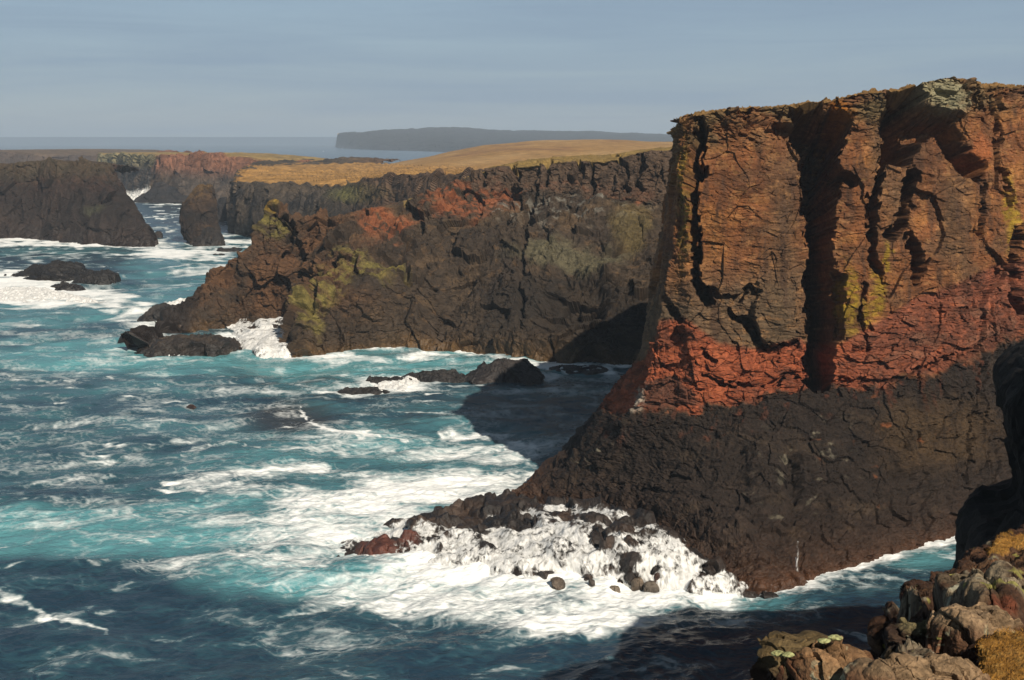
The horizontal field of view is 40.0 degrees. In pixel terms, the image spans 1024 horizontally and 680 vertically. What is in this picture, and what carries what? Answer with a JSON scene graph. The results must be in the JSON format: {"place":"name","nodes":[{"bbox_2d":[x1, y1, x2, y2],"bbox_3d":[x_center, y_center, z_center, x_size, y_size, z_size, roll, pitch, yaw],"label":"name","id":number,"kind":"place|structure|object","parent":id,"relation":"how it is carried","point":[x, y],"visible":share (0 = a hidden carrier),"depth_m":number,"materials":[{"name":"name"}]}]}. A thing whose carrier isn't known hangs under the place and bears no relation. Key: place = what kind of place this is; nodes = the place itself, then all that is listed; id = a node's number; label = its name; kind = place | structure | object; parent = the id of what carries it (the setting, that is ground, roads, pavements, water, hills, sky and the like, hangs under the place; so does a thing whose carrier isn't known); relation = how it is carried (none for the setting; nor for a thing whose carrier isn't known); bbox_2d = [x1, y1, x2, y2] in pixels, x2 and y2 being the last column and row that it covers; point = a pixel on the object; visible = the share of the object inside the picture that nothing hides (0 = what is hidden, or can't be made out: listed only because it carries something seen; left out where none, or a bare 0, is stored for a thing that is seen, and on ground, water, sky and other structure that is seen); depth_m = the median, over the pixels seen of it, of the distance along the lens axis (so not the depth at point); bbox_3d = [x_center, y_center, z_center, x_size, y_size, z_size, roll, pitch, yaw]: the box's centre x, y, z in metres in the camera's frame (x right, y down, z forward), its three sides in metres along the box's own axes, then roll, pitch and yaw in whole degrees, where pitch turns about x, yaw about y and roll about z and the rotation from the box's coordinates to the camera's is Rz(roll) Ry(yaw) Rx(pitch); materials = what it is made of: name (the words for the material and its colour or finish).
{"place":"outdoors","nodes":[
{"label":"outdoors","id":0,"kind":"place"},
{"bbox_2d":[0,156,158,246],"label":"cliff","id":1,"kind":"structure","parent":0,"point":[82,201],"depth_m":615.81,"materials":[{"name":"brown stone"}]},
{"bbox_2d":[0,149,161,163],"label":"cliff","id":2,"kind":"structure","parent":0,"point":[10,156],"depth_m":1533.41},
{"bbox_2d":[96,150,393,200],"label":"cliff","id":3,"kind":"structure","parent":0,"point":[186,172],"depth_m":978.35,"materials":[{"name":"brown stone"}]},
{"bbox_2d":[226,156,487,235],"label":"cliff","id":4,"kind":"structure","parent":0,"point":[339,185],"depth_m":617.55,"materials":[{"name":"grey stone"}]},
{"bbox_2d":[117,146,672,365],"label":"cliff","id":5,"kind":"structure","parent":0,"point":[550,259],"depth_m":312.69,"materials":[{"name":"brown stone"}]},
{"bbox_2d":[0,137,955,679],"bbox_3d":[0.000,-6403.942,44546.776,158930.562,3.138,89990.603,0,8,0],"label":"sea","id":6,"kind":"structure","parent":0,"point":[152,527],"depth_m":166.56,"materials":[{"name":"liquid"}]},
{"bbox_2d":[4,260,87,281],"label":"rock","id":7,"kind":"object","parent":6,"relation":"in","point":[57,270],"visible":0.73,"depth_m":451.94,"materials":[{"name":"grey stone"}]},
{"bbox_2d":[0,286,105,302],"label":"surf","id":8,"kind":"structure","parent":6,"relation":"on","point":[15,293],"depth_m":394.39,"materials":[{"name":"white liquid"}]},
{"bbox_2d":[50,281,85,290],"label":"rock","id":9,"kind":"object","parent":6,"relation":"in","point":[63,285],"visible":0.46,"depth_m":419.80,"materials":[{"name":"grey stone"}]},
{"bbox_2d":[71,269,120,284],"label":"rock","id":10,"kind":"object","parent":6,"relation":"in","point":[103,277],"visible":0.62,"depth_m":429.12,"materials":[{"name":"grey stone"}]},
{"bbox_2d":[127,190,140,199],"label":"spray","id":11,"kind":"object","parent":6,"relation":"on","point":[133,195],"visible":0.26,"depth_m":1010.92,"materials":[{"name":"white liquid"}]},
{"bbox_2d":[139,187,148,195],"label":"spray","id":12,"kind":"object","parent":6,"relation":"on","point":[143,191],"visible":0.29,"depth_m":1001.78,"materials":[{"name":"white liquid"}]},
{"bbox_2d":[137,302,180,321],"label":"rock","id":13,"kind":"object","parent":6,"relation":"in","point":[152,313],"visible":0.29,"depth_m":344.34,"materials":[{"name":"grey stone"}]},
{"bbox_2d":[155,231,162,237],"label":"rock","id":14,"kind":"object","parent":6,"relation":"in","point":[159,234],"visible":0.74,"depth_m":623.13,"materials":[{"name":"grey stone"}]},
{"bbox_2d":[134,182,188,203],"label":"rock","id":15,"kind":"object","parent":6,"relation":"in","point":[161,192],"visible":0.9,"depth_m":961.73,"materials":[{"name":"grey stone"}]},
{"bbox_2d":[167,298,185,304],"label":"surf","id":16,"kind":"structure","parent":6,"relation":"on","point":[177,301],"depth_m":365.61,"materials":[{"name":"white liquid"}]},
{"bbox_2d":[134,333,240,356],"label":"rock","id":17,"kind":"object","parent":6,"relation":"in","point":[210,345],"visible":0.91,"depth_m":289.18,"materials":[{"name":"grey stone"}]},
{"bbox_2d":[186,404,196,408],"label":"rock","id":18,"kind":"object","parent":6,"relation":"in","point":[191,406],"visible":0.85,"depth_m":234.73,"materials":[{"name":"stone"}]},
{"bbox_2d":[179,183,220,243],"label":"sea stack","id":19,"kind":"object","parent":6,"relation":"in","point":[198,212],"visible":0.84,"depth_m":595.38,"materials":[{"name":"brown stone"}]},
{"bbox_2d":[190,226,225,246],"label":"rock","id":20,"kind":"object","parent":6,"relation":"in","point":[210,236],"visible":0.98,"depth_m":581.76,"materials":[{"name":"grey stone"}]},
{"bbox_2d":[217,197,226,220],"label":"rock","id":21,"kind":"object","parent":6,"relation":"in","point":[221,203],"visible":0.59,"depth_m":753.71,"materials":[{"name":"grey stone"}]},
{"bbox_2d":[216,247,242,251],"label":"rock","id":22,"kind":"object","parent":6,"relation":"in","point":[232,249],"visible":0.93,"depth_m":557.93,"materials":[{"name":"grey stone"}]},
{"bbox_2d":[238,319,286,355],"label":"rock shelf","id":23,"kind":"object","parent":6,"relation":"in","point":[253,326],"visible":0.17,"depth_m":318.06,"materials":[{"name":"grey stone"}]},
{"bbox_2d":[227,317,291,358],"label":"surf","id":24,"kind":"structure","parent":23,"relation":"on","point":[261,336],"depth_m":302.31,"materials":[{"name":"white liquid"}]},
{"bbox_2d":[337,386,389,394],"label":"rock","id":25,"kind":"object","parent":6,"relation":"in","point":[362,390],"visible":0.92,"depth_m":246.69,"materials":[{"name":"grey stone"}]},
{"bbox_2d":[366,376,411,383],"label":"rock","id":26,"kind":"object","parent":6,"relation":"in","point":[376,379],"visible":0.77,"depth_m":255.30,"materials":[{"name":"grey stone"}]},
{"bbox_2d":[373,376,419,391],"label":"surf","id":27,"kind":"structure","parent":6,"relation":"on","point":[399,385],"depth_m":253.10,"materials":[{"name":"white liquid"}]},
{"bbox_2d":[402,368,466,382],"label":"rock","id":28,"kind":"object","parent":6,"relation":"in","point":[452,375],"visible":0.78,"depth_m":258.35,"materials":[{"name":"grey stone"}]},
{"bbox_2d":[464,358,544,385],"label":"rock","id":29,"kind":"object","parent":6,"relation":"in","point":[525,371],"visible":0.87,"depth_m":258.14,"materials":[{"name":"grey stone"}]},
{"bbox_2d":[337,488,778,598],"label":"rock shelf","id":30,"kind":"object","parent":6,"relation":"in","point":[505,508],"visible":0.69,"depth_m":151.94,"materials":[{"name":"grey stone"}]},
{"bbox_2d":[345,504,747,596],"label":"surf","id":31,"kind":"structure","parent":30,"relation":"on","point":[684,574],"depth_m":145.42,"materials":[{"name":"white liquid"}]},
{"bbox_2d":[631,577,643,590],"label":"boulder","id":32,"kind":"object","parent":30,"relation":"on","point":[637,583],"visible":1,"depth_m":140.18,"materials":[{"name":"stone"}]},
{"bbox_2d":[654,573,659,581],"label":"boulder","id":33,"kind":"object","parent":30,"relation":"on","point":[656,576],"visible":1,"depth_m":140.57,"materials":[{"name":"brown stone"}]},
{"bbox_2d":[550,577,565,589],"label":"boulder","id":34,"kind":"object","parent":6,"relation":"in","point":[558,583],"visible":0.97,"depth_m":140.07,"materials":[{"name":"stone"}]},
{"bbox_2d":[549,364,607,375],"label":"rock","id":35,"kind":"object","parent":6,"relation":"in","point":[571,369],"visible":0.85,"depth_m":269.93,"materials":[{"name":"black stone"}]},
{"bbox_2d":[588,579,594,586],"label":"boulder","id":36,"kind":"object","parent":6,"relation":"in","point":[591,582],"visible":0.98,"depth_m":139.77,"materials":[{"name":"brown stone"}]},
{"bbox_2d":[610,585,619,592],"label":"boulder","id":37,"kind":"object","parent":6,"relation":"in","point":[615,588],"visible":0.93,"depth_m":139.31,"materials":[{"name":"stone"}]},
{"bbox_2d":[643,580,659,592],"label":"boulder","id":38,"kind":"object","parent":6,"relation":"in","point":[651,586],"visible":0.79,"depth_m":139.19,"materials":[{"name":"stone"}]},
{"bbox_2d":[335,127,672,151],"bbox_3d":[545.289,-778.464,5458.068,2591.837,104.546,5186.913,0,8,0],"label":"headland","id":39,"kind":"structure","parent":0,"point":[437,139],"depth_m":5238.66,"materials":[{"name":"grey stone"}]},
{"bbox_2d":[0,0,1023,136],"label":"sky","id":40,"kind":"structure","parent":0,"point":[69,68],"materials":[{"name":"blue"}]},
{"bbox_2d":[394,139,672,166],"bbox_3d":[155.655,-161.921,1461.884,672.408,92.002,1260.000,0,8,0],"label":"hill","id":41,"kind":"structure","parent":0,"point":[491,155],"depth_m":1141.61,"materials":[{"name":"yellow plant"}]},
{"bbox_2d":[511,76,1023,593],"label":"cliff","id":42,"kind":"structure","parent":0,"point":[835,320],"depth_m":162.96,"materials":[{"name":"brown stone"}]},
{"bbox_2d":[953,340,1023,568],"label":"cliff","id":43,"kind":"structure","parent":0,"point":[988,513],"depth_m":81.49,"materials":[{"name":"black stone"}]},
{"bbox_2d":[745,524,1023,679],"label":"rock ledge","id":44,"kind":"object","parent":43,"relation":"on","point":[978,574],"visible":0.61,"depth_m":19.80,"materials":[{"name":"brown stone"}]},
{"bbox_2d":[750,630,831,679],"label":"boulder","id":45,"kind":"object","parent":44,"relation":"on","point":[766,665],"visible":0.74,"depth_m":13.33,"materials":[{"name":"brown stone"}]},
{"bbox_2d":[771,650,782,656],"bbox_3d":[2.470,2.907,13.051,0.136,0.051,0.109,0,8,0],"label":"lichen","id":46,"kind":"object","parent":45,"relation":"on","point":[777,653],"visible":0.99,"depth_m":13.02},
{"bbox_2d":[776,636,873,679],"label":"boulder","id":47,"kind":"object","parent":44,"relation":"on","point":[817,660],"visible":0.82,"depth_m":12.98,"materials":[{"name":"brown stone"}]},
{"bbox_2d":[782,651,794,657],"bbox_3d":[2.543,2.897,12.948,0.121,0.049,0.102,0,8,0],"label":"lichen","id":48,"kind":"object","parent":47,"relation":"on","point":[787,654],"visible":1,"depth_m":12.92},
{"bbox_2d":[817,638,830,643],"bbox_3d":[2.869,2.765,12.930,0.126,0.048,0.098,0,8,0],"label":"lichen","id":49,"kind":"object","parent":47,"relation":"on","point":[823,640],"visible":1,"depth_m":12.90},
{"bbox_2d":[828,634,842,640],"bbox_3d":[2.996,2.757,13.030,0.142,0.052,0.110,0,8,0],"label":"lichen","id":50,"kind":"object","parent":47,"relation":"on","point":[836,637],"visible":1,"depth_m":13.00},
{"bbox_2d":[882,617,927,648],"bbox_3d":[5.655,4.080,19.376,1.105,0.526,0.748,0,8,0],"label":"boulder","id":51,"kind":"object","parent":44,"relation":"on","point":[901,632],"visible":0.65,"depth_m":19.18,"materials":[{"name":"brown stone"}]},
{"bbox_2d":[839,651,990,679],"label":"boulder","id":52,"kind":"object","parent":44,"relation":"on","point":[901,665],"visible":1,"depth_m":12.46,"materials":[{"name":"brown stone"}]},
{"bbox_2d":[925,602,1023,656],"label":"boulder","id":53,"kind":"object","parent":44,"relation":"on","point":[955,630],"visible":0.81,"depth_m":17.02,"materials":[{"name":"brown stone"}]},
{"bbox_2d":[975,531,1023,679],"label":"grass","id":54,"kind":"structure","parent":44,"relation":"on","point":[1001,634],"depth_m":15.36,"materials":[{"name":"plant"}]}
]}

